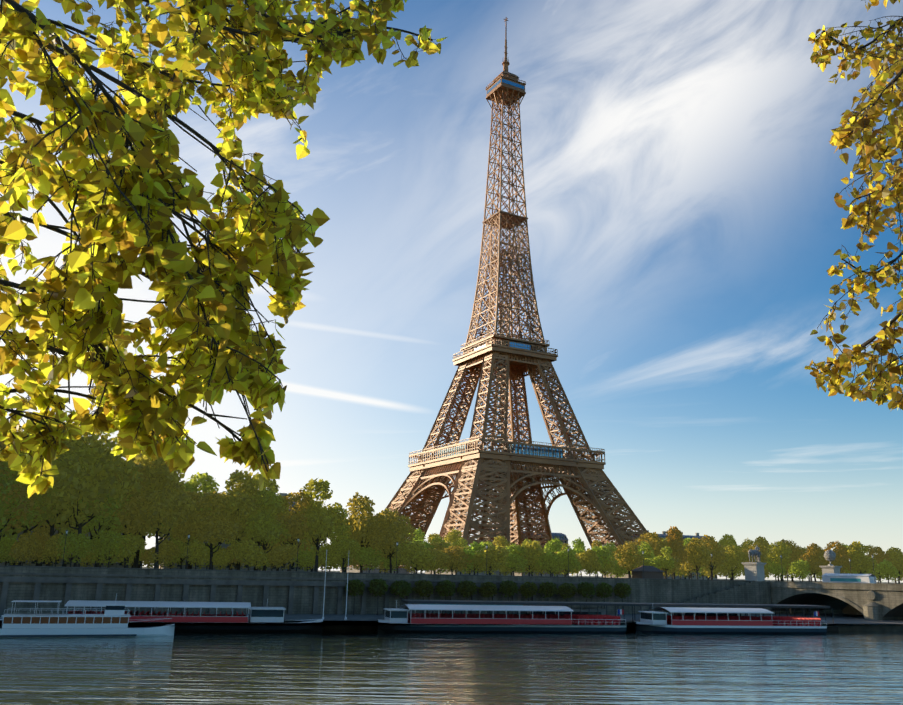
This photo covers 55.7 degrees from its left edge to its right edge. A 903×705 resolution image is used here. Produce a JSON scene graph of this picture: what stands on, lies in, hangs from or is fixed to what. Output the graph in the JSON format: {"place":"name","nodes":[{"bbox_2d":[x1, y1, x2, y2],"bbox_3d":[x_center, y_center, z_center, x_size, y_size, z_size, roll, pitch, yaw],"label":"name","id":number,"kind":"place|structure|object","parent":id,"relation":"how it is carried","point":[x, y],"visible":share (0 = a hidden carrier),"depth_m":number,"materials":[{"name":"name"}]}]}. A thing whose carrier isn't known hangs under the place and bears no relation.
{"place":"outdoors","nodes":[
{"label":"outdoors","id":0,"kind":"place"},
{"bbox_2d":[0,525,145,567],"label":"haussmann block","id":1,"kind":"structure","parent":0,"point":[120,565],"depth_m":227.26,"materials":[{"name":"stone"}]},
{"bbox_2d":[159,493,315,571],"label":"haussmann block","id":2,"kind":"structure","parent":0,"point":[223,544],"depth_m":247.42,"materials":[{"name":"stone"}]},
{"bbox_2d":[6,561,545,575],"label":"quay railing","id":3,"kind":"object","parent":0,"point":[251,566],"visible":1,"depth_m":185.19,"materials":[{"name":"grey metal"}]},
{"bbox_2d":[0,604,902,704],"bbox_3d":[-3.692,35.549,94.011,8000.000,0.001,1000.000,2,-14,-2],"label":"seine water","id":4,"kind":"structure","parent":0,"point":[364,667],"depth_m":101.45,"materials":[{"name":"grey liquid"}]},
{"bbox_2d":[0,593,174,637],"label":"boat","id":5,"kind":"object","parent":4,"relation":"on","point":[112,620],"visible":0.88,"depth_m":136.06,"materials":[{"name":"grey metal"}]},
{"bbox_2d":[64,599,322,631],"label":"tour boat","id":6,"kind":"object","parent":4,"relation":"on","point":[266,614],"visible":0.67,"depth_m":153.62,"materials":[{"name":"red"}]},
{"bbox_2d":[377,600,625,632],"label":"tour boat","id":7,"kind":"object","parent":4,"relation":"on","point":[519,622],"visible":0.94,"depth_m":166.44,"materials":[{"name":"grey"}]},
{"bbox_2d":[401,600,838,630],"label":"boarding pontoon","id":8,"kind":"object","parent":4,"relation":"in","point":[590,611],"visible":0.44,"depth_m":183.33,"materials":[{"name":"grey"}]},
{"bbox_2d":[635,607,826,633],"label":"tour boat","id":9,"kind":"object","parent":4,"relation":"on","point":[655,620],"visible":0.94,"depth_m":178.60,"materials":[{"name":"grey"}]},
{"bbox_2d":[742,562,902,619],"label":"bridge","id":10,"kind":"structure","parent":4,"relation":"in","point":[876,601],"depth_m":232.15,"materials":[{"name":"stone"}]},
{"bbox_2d":[822,573,875,582],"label":"bus","id":11,"kind":"object","parent":10,"relation":"on","point":[846,578],"visible":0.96,"depth_m":247.64,"materials":[{"name":"white paint"}]},
{"bbox_2d":[0,565,902,630],"bbox_3d":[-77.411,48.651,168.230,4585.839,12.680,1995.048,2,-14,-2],"label":"quay wall","id":12,"kind":"structure","parent":0,"point":[298,595],"depth_m":186.31,"materials":[{"name":"grey stone"}]},
{"bbox_2d":[345,579,364,614],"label":"tree","id":13,"kind":"object","parent":12,"relation":"on","point":[353,586],"visible":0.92,"depth_m":189.75,"materials":[{"name":"green plant"}]},
{"bbox_2d":[368,578,388,614],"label":"tree","id":14,"kind":"object","parent":12,"relation":"on","point":[380,586],"visible":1,"depth_m":191.91,"materials":[{"name":"green plant"}]},
{"bbox_2d":[389,580,412,605],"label":"tree","id":15,"kind":"object","parent":12,"relation":"on","point":[400,587],"visible":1,"depth_m":194.10,"materials":[{"name":"green plant"}]},
{"bbox_2d":[413,580,433,612],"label":"tree","id":16,"kind":"object","parent":12,"relation":"on","point":[423,585],"visible":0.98,"depth_m":196.51,"materials":[{"name":"green plant"}]},
{"bbox_2d":[435,580,455,613],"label":"tree","id":17,"kind":"object","parent":12,"relation":"on","point":[445,586],"visible":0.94,"depth_m":198.87,"materials":[{"name":"green plant"}]},
{"bbox_2d":[457,580,477,604],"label":"tree","id":18,"kind":"object","parent":12,"relation":"on","point":[469,587],"visible":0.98,"depth_m":201.04,"materials":[{"name":"green plant"}]},
{"bbox_2d":[478,582,496,613],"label":"tree","id":19,"kind":"object","parent":12,"relation":"on","point":[489,589],"visible":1,"depth_m":203.53,"materials":[{"name":"green plant"}]},
{"bbox_2d":[499,580,518,613],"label":"tree","id":20,"kind":"object","parent":12,"relation":"on","point":[510,587],"visible":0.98,"depth_m":205.82,"materials":[{"name":"green plant"}]},
{"bbox_2d":[518,581,538,605],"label":"tree","id":21,"kind":"object","parent":12,"relation":"on","point":[529,588],"visible":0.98,"depth_m":208.21,"materials":[{"name":"green plant"}]},
{"bbox_2d":[538,581,558,605],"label":"tree","id":22,"kind":"object","parent":12,"relation":"on","point":[549,588],"visible":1,"depth_m":210.43,"materials":[{"name":"green plant"}]},
{"bbox_2d":[557,582,577,598],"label":"tree","id":23,"kind":"object","parent":12,"relation":"on","point":[564,588],"visible":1,"depth_m":212.69,"materials":[{"name":"green plant"}]},
{"bbox_2d":[576,582,595,607],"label":"tree","id":24,"kind":"object","parent":12,"relation":"on","point":[584,589],"visible":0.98,"depth_m":214.89,"materials":[{"name":"green plant"}]},
{"bbox_2d":[595,582,612,608],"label":"tree","id":25,"kind":"object","parent":12,"relation":"on","point":[602,589],"visible":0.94,"depth_m":217.44,"materials":[{"name":"green plant"}]},
{"bbox_2d":[614,582,631,614],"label":"tree","id":26,"kind":"object","parent":12,"relation":"on","point":[620,588],"visible":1,"depth_m":219.64,"materials":[{"name":"green plant"}]},
{"bbox_2d":[0,0,902,582],"label":"sky","id":27,"kind":"structure","parent":0,"point":[683,174],"materials":[{"name":"blue"}]},
{"bbox_2d":[142,567,902,583],"bbox_3d":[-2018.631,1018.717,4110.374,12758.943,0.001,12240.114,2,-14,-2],"label":"ground bank","id":28,"kind":"structure","parent":0,"point":[601,577],"depth_m":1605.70,"materials":[{"name":"green plant"}]},
{"bbox_2d":[0,451,41,538],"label":"tree","id":29,"kind":"object","parent":28,"relation":"on","point":[29,517],"visible":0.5,"depth_m":175.41,"materials":[{"name":"green plant"}]},
{"bbox_2d":[8,530,42,565],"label":"quay shrub","id":30,"kind":"object","parent":28,"relation":"on","point":[25,546],"visible":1,"depth_m":176.54,"materials":[{"name":"green plant"}]},
{"bbox_2d":[0,429,52,539],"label":"tree","id":31,"kind":"object","parent":28,"relation":"on","point":[23,488],"visible":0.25,"depth_m":175.62,"materials":[{"name":"green plant"}]},
{"bbox_2d":[0,429,67,565],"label":"tree","id":32,"kind":"object","parent":28,"relation":"on","point":[43,516],"visible":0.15,"depth_m":178.32,"materials":[{"name":"green plant"}]},
{"bbox_2d":[26,528,50,565],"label":"quay shrub","id":33,"kind":"object","parent":28,"relation":"on","point":[43,536],"visible":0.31,"depth_m":181.21,"materials":[{"name":"green plant"}]},
{"bbox_2d":[41,532,69,566],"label":"quay shrub","id":34,"kind":"object","parent":28,"relation":"on","point":[52,549],"visible":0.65,"depth_m":177.84,"materials":[{"name":"green plant"}]},
{"bbox_2d":[8,421,105,565],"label":"tree","id":35,"kind":"object","parent":28,"relation":"on","point":[87,455],"visible":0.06,"depth_m":183.13,"materials":[{"name":"green plant"}]},
{"bbox_2d":[56,532,94,566],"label":"quay shrub","id":36,"kind":"object","parent":28,"relation":"on","point":[79,544],"visible":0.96,"depth_m":178.27,"materials":[{"name":"green plant"}]},
{"bbox_2d":[38,426,142,566],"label":"tree","id":37,"kind":"object","parent":28,"relation":"on","point":[103,483],"visible":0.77,"depth_m":181.55,"materials":[{"name":"green plant"}]},
{"bbox_2d":[74,473,133,566],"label":"tree","id":38,"kind":"object","parent":28,"relation":"on","point":[98,523],"visible":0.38,"depth_m":186.25,"materials":[{"name":"green plant"}]},
{"bbox_2d":[91,529,130,567],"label":"quay shrub","id":39,"kind":"object","parent":28,"relation":"on","point":[106,541],"visible":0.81,"depth_m":183.95,"materials":[{"name":"green plant"}]},
{"bbox_2d":[110,533,146,567],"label":"quay shrub","id":40,"kind":"object","parent":28,"relation":"on","point":[133,541],"visible":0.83,"depth_m":185.41,"materials":[{"name":"green plant"}]},
{"bbox_2d":[109,460,163,567],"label":"tree","id":41,"kind":"object","parent":28,"relation":"on","point":[130,520],"visible":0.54,"depth_m":187.80,"materials":[{"name":"green plant"}]},
{"bbox_2d":[118,453,184,567],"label":"tree","id":42,"kind":"object","parent":28,"relation":"on","point":[143,460],"visible":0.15,"depth_m":193.34,"materials":[{"name":"green plant"}]},
{"bbox_2d":[147,538,180,568],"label":"quay shrub","id":43,"kind":"object","parent":28,"relation":"on","point":[167,548],"visible":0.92,"depth_m":191.16,"materials":[{"name":"green plant"}]},
{"bbox_2d":[131,459,199,568],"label":"tree","id":44,"kind":"object","parent":28,"relation":"on","point":[179,503],"visible":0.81,"depth_m":190.59,"materials":[{"name":"green plant"}]},
{"bbox_2d":[168,536,203,568],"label":"quay shrub","id":45,"kind":"object","parent":28,"relation":"on","point":[180,547],"visible":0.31,"depth_m":195.46,"materials":[{"name":"green plant"}]},
{"bbox_2d":[169,490,206,568],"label":"tree","id":46,"kind":"object","parent":28,"relation":"on","point":[181,532],"visible":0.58,"depth_m":194.81,"materials":[{"name":"green plant"}]},
{"bbox_2d":[170,472,219,568],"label":"tree","id":47,"kind":"object","parent":28,"relation":"on","point":[204,482],"visible":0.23,"depth_m":216.40,"materials":[{"name":"green plant"}]},
{"bbox_2d":[181,538,208,568],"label":"quay shrub","id":48,"kind":"object","parent":28,"relation":"on","point":[197,554],"visible":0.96,"depth_m":190.00,"materials":[{"name":"green plant"}]},
{"bbox_2d":[185,490,242,569],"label":"tree","id":49,"kind":"object","parent":28,"relation":"on","point":[217,528],"visible":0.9,"depth_m":194.28,"materials":[{"name":"green plant"}]},
{"bbox_2d":[212,547,234,569],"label":"quay shrub","id":50,"kind":"object","parent":28,"relation":"on","point":[222,558],"visible":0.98,"depth_m":194.95,"materials":[{"name":"green plant"}]},
{"bbox_2d":[212,469,268,569],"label":"tree","id":51,"kind":"object","parent":28,"relation":"on","point":[240,498],"visible":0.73,"depth_m":201.07,"materials":[{"name":"green plant"}]},
{"bbox_2d":[228,539,269,569],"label":"quay shrub","id":52,"kind":"object","parent":28,"relation":"on","point":[251,553],"visible":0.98,"depth_m":192.49,"materials":[{"name":"green plant"}]},
{"bbox_2d":[239,472,289,570],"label":"tree","id":53,"kind":"object","parent":28,"relation":"on","point":[269,483],"visible":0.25,"depth_m":204.49,"materials":[{"name":"green plant"}]},
{"bbox_2d":[242,488,292,570],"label":"tree","id":54,"kind":"object","parent":28,"relation":"on","point":[265,525],"visible":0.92,"depth_m":200.19,"materials":[{"name":"green plant"}]},
{"bbox_2d":[268,543,299,570],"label":"quay shrub","id":55,"kind":"object","parent":28,"relation":"on","point":[284,554],"visible":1,"depth_m":195.75,"materials":[{"name":"green plant"}]},
{"bbox_2d":[266,489,319,570],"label":"tree","id":56,"kind":"object","parent":28,"relation":"on","point":[293,519],"visible":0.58,"depth_m":204.70,"materials":[{"name":"green plant"}]},
{"bbox_2d":[295,547,318,571],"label":"quay shrub","id":57,"kind":"object","parent":28,"relation":"on","point":[304,558],"visible":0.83,"depth_m":206.68,"materials":[{"name":"green plant"}]},
{"bbox_2d":[309,543,334,571],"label":"quay shrub","id":58,"kind":"object","parent":28,"relation":"on","point":[324,549],"visible":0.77,"depth_m":206.38,"materials":[{"name":"green plant"}]},
{"bbox_2d":[295,478,349,571],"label":"tree","id":59,"kind":"object","parent":28,"relation":"on","point":[323,522],"visible":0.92,"depth_m":206.37,"materials":[{"name":"green plant"}]},
{"bbox_2d":[319,549,345,571],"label":"quay shrub","id":60,"kind":"object","parent":28,"relation":"on","point":[335,560],"visible":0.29,"depth_m":207.56,"materials":[{"name":"green plant"}]},
{"bbox_2d":[328,522,360,571],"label":"tree","id":61,"kind":"object","parent":28,"relation":"on","point":[346,545],"visible":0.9,"depth_m":206.36,"materials":[{"name":"green plant"}]},
{"bbox_2d":[341,492,392,572],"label":"tree","id":62,"kind":"object","parent":28,"relation":"on","point":[361,525],"visible":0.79,"depth_m":212.56,"materials":[{"name":"green plant"}]},
{"bbox_2d":[355,546,383,572],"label":"quay shrub","id":63,"kind":"object","parent":28,"relation":"on","point":[367,556],"visible":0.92,"depth_m":209.42,"materials":[{"name":"green plant"}]},
{"bbox_2d":[369,508,417,572],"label":"tree","id":64,"kind":"object","parent":28,"relation":"on","point":[391,535],"visible":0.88,"depth_m":211.39,"materials":[{"name":"green plant"}]},
{"bbox_2d":[394,541,438,573],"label":"tree","id":65,"kind":"object","parent":28,"relation":"on","point":[417,553],"visible":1,"depth_m":205.85,"materials":[{"name":"green plant"}]},
{"bbox_2d":[423,548,450,573],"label":"tree","id":66,"kind":"object","parent":28,"relation":"on","point":[441,555],"visible":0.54,"depth_m":209.27,"materials":[{"name":"green plant"}]},
{"bbox_2d":[443,528,462,574],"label":"tree","id":67,"kind":"object","parent":28,"relation":"on","point":[451,537],"visible":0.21,"depth_m":311.46,"materials":[{"name":"green plant"}]},
{"bbox_2d":[441,545,472,574],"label":"tree","id":68,"kind":"object","parent":28,"relation":"on","point":[456,553],"visible":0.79,"depth_m":213.85,"materials":[{"name":"green plant"}]},
{"bbox_2d":[62,530,874,578],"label":"street lamps","id":69,"kind":"object","parent":28,"relation":"on","point":[188,539],"visible":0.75,"depth_m":211.86,"materials":[{"name":"grey metal"}]},
{"bbox_2d":[459,541,491,574],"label":"tree","id":70,"kind":"object","parent":28,"relation":"on","point":[475,546],"visible":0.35,"depth_m":217.28,"materials":[{"name":"green plant"}]},
{"bbox_2d":[470,545,510,574],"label":"tree","id":71,"kind":"object","parent":28,"relation":"on","point":[497,554],"visible":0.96,"depth_m":214.19,"materials":[{"name":"green plant"}]},
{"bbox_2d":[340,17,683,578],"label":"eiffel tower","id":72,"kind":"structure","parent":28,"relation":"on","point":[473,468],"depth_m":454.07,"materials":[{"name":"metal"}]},
{"bbox_2d":[505,543,528,575],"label":"tree","id":73,"kind":"object","parent":28,"relation":"on","point":[516,561],"visible":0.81,"depth_m":221.31,"materials":[{"name":"green plant"}]},
{"bbox_2d":[515,540,544,575],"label":"tree","id":74,"kind":"object","parent":28,"relation":"on","point":[534,548],"visible":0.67,"depth_m":222.83,"materials":[{"name":"green plant"}]},
{"bbox_2d":[534,550,563,575],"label":"tree","id":75,"kind":"object","parent":28,"relation":"on","point":[551,562],"visible":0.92,"depth_m":222.65,"materials":[{"name":"green plant"}]},
{"bbox_2d":[544,537,562,552],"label":"tree","id":76,"kind":"object","parent":28,"relation":"on","point":[555,545],"visible":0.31,"depth_m":240.76,"materials":[{"name":"green plant"}]},
{"bbox_2d":[556,547,581,576],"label":"tree","id":77,"kind":"object","parent":28,"relation":"on","point":[574,563],"visible":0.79,"depth_m":224.17,"materials":[{"name":"green plant"}]},
{"bbox_2d":[578,548,601,576],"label":"tree","id":78,"kind":"object","parent":28,"relation":"on","point":[588,557],"visible":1,"depth_m":229.44,"materials":[{"name":"green plant"}]},
{"bbox_2d":[583,545,611,576],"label":"tree","id":79,"kind":"object","parent":28,"relation":"on","point":[600,551],"visible":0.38,"depth_m":237.09,"materials":[{"name":"green plant"}]},
{"bbox_2d":[597,555,614,577],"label":"quay shrub","id":80,"kind":"object","parent":28,"relation":"on","point":[609,566],"visible":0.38,"depth_m":237.94,"materials":[{"name":"green plant"}]},
{"bbox_2d":[613,540,644,577],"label":"tree","id":81,"kind":"object","parent":28,"relation":"on","point":[624,549],"visible":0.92,"depth_m":244.68,"materials":[{"name":"green plant"}]},
{"bbox_2d":[637,541,655,559],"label":"tree","id":82,"kind":"object","parent":28,"relation":"on","point":[645,547],"visible":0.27,"depth_m":262.81,"materials":[{"name":"green plant"}]},
{"bbox_2d":[631,565,663,578],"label":"quay kiosk","id":83,"kind":"object","parent":28,"relation":"on","point":[652,572],"visible":0.79,"depth_m":234.62,"materials":[{"name":"grey"}]},
{"bbox_2d":[631,532,672,556],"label":"autumn tree","id":84,"kind":"object","parent":28,"relation":"on","point":[657,544],"visible":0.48,"depth_m":272.70,"materials":[{"name":"yellow plant"}]},
{"bbox_2d":[655,546,675,578],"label":"tree","id":85,"kind":"object","parent":28,"relation":"on","point":[667,560],"visible":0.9,"depth_m":254.02,"materials":[{"name":"green plant"}]},
{"bbox_2d":[664,526,687,578],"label":"autumn tree","id":86,"kind":"object","parent":28,"relation":"on","point":[675,539],"visible":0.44,"depth_m":273.23,"materials":[{"name":"yellow plant"}]},
{"bbox_2d":[680,537,711,578],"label":"autumn tree","id":87,"kind":"object","parent":28,"relation":"on","point":[698,552],"visible":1,"depth_m":277.11,"materials":[{"name":"yellow plant"}]},
{"bbox_2d":[700,534,727,579],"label":"autumn tree","id":88,"kind":"object","parent":28,"relation":"on","point":[717,551],"visible":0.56,"depth_m":300.42,"materials":[{"name":"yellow plant"}]},
{"bbox_2d":[717,534,739,579],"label":"tree","id":89,"kind":"object","parent":28,"relation":"on","point":[729,538],"visible":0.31,"depth_m":348.31,"materials":[{"name":"green plant"}]},
{"bbox_2d":[718,545,746,579],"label":"autumn tree","id":90,"kind":"object","parent":28,"relation":"on","point":[735,557],"visible":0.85,"depth_m":305.82,"materials":[{"name":"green plant"}]},
{"bbox_2d":[740,543,769,570],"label":"autumn tree","id":91,"kind":"object","parent":28,"relation":"on","point":[763,550],"visible":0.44,"depth_m":307.35,"materials":[{"name":"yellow plant"}]},
{"bbox_2d":[765,557,786,580],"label":"quay shrub","id":92,"kind":"object","parent":28,"relation":"on","point":[772,569],"visible":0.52,"depth_m":319.42,"materials":[{"name":"green plant"}]},
{"bbox_2d":[764,541,791,580],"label":"autumn tree","id":93,"kind":"object","parent":28,"relation":"on","point":[778,550],"visible":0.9,"depth_m":319.80,"materials":[{"name":"green plant"}]},
{"bbox_2d":[780,539,805,581],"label":"autumn tree","id":94,"kind":"object","parent":28,"relation":"on","point":[795,555],"visible":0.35,"depth_m":327.17,"materials":[{"name":"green plant"}]},
{"bbox_2d":[788,559,810,581],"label":"quay shrub","id":95,"kind":"object","parent":28,"relation":"on","point":[798,568],"visible":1,"depth_m":309.28,"materials":[{"name":"green plant"}]},
{"bbox_2d":[799,543,826,581],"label":"autumn tree","id":96,"kind":"object","parent":28,"relation":"on","point":[814,560],"visible":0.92,"depth_m":311.75,"materials":[{"name":"yellow plant"}]},
{"bbox_2d":[820,541,852,573],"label":"autumn tree","id":97,"kind":"object","parent":28,"relation":"on","point":[842,556],"visible":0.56,"depth_m":311.94,"materials":[{"name":"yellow plant"}]},
{"bbox_2d":[845,541,878,573],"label":"autumn tree","id":98,"kind":"object","parent":28,"relation":"on","point":[861,560],"visible":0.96,"depth_m":307.94,"materials":[{"name":"green plant"}]},
{"bbox_2d":[867,546,892,582],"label":"autumn tree","id":99,"kind":"object","parent":28,"relation":"on","point":[878,554],"visible":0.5,"depth_m":343.73,"materials":[{"name":"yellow plant"}]},
{"bbox_2d":[874,559,899,582],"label":"quay shrub","id":100,"kind":"object","parent":28,"relation":"on","point":[886,568],"visible":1,"depth_m":328.26,"materials":[{"name":"green plant"}]},
{"bbox_2d":[885,547,902,583],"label":"autumn tree","id":101,"kind":"object","parent":28,"relation":"on","point":[897,560],"visible":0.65,"depth_m":342.56,"materials":[{"name":"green plant"}]},
{"bbox_2d":[615,530,716,579],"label":"buildings","id":102,"kind":"structure","parent":0,"point":[663,535],"depth_m":560.01,"materials":[{"name":"stone"}]},
{"label":"bank","id":103,"kind":"structure","parent":0,"visible":0},
{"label":"poplar trunks","id":104,"kind":"object","parent":103,"relation":"on","visible":0},
{"bbox_2d":[0,0,446,497],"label":"poplar branches","id":105,"kind":"object","parent":104,"relation":"attached to","point":[132,199],"visible":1,"depth_m":2.79,"materials":[{"name":"yellow plant"}]},
{"bbox_2d":[804,0,902,410],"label":"poplar branches","id":106,"kind":"object","parent":104,"relation":"attached to","point":[863,118],"visible":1,"depth_m":4.15,"materials":[{"name":"yellow plant"}]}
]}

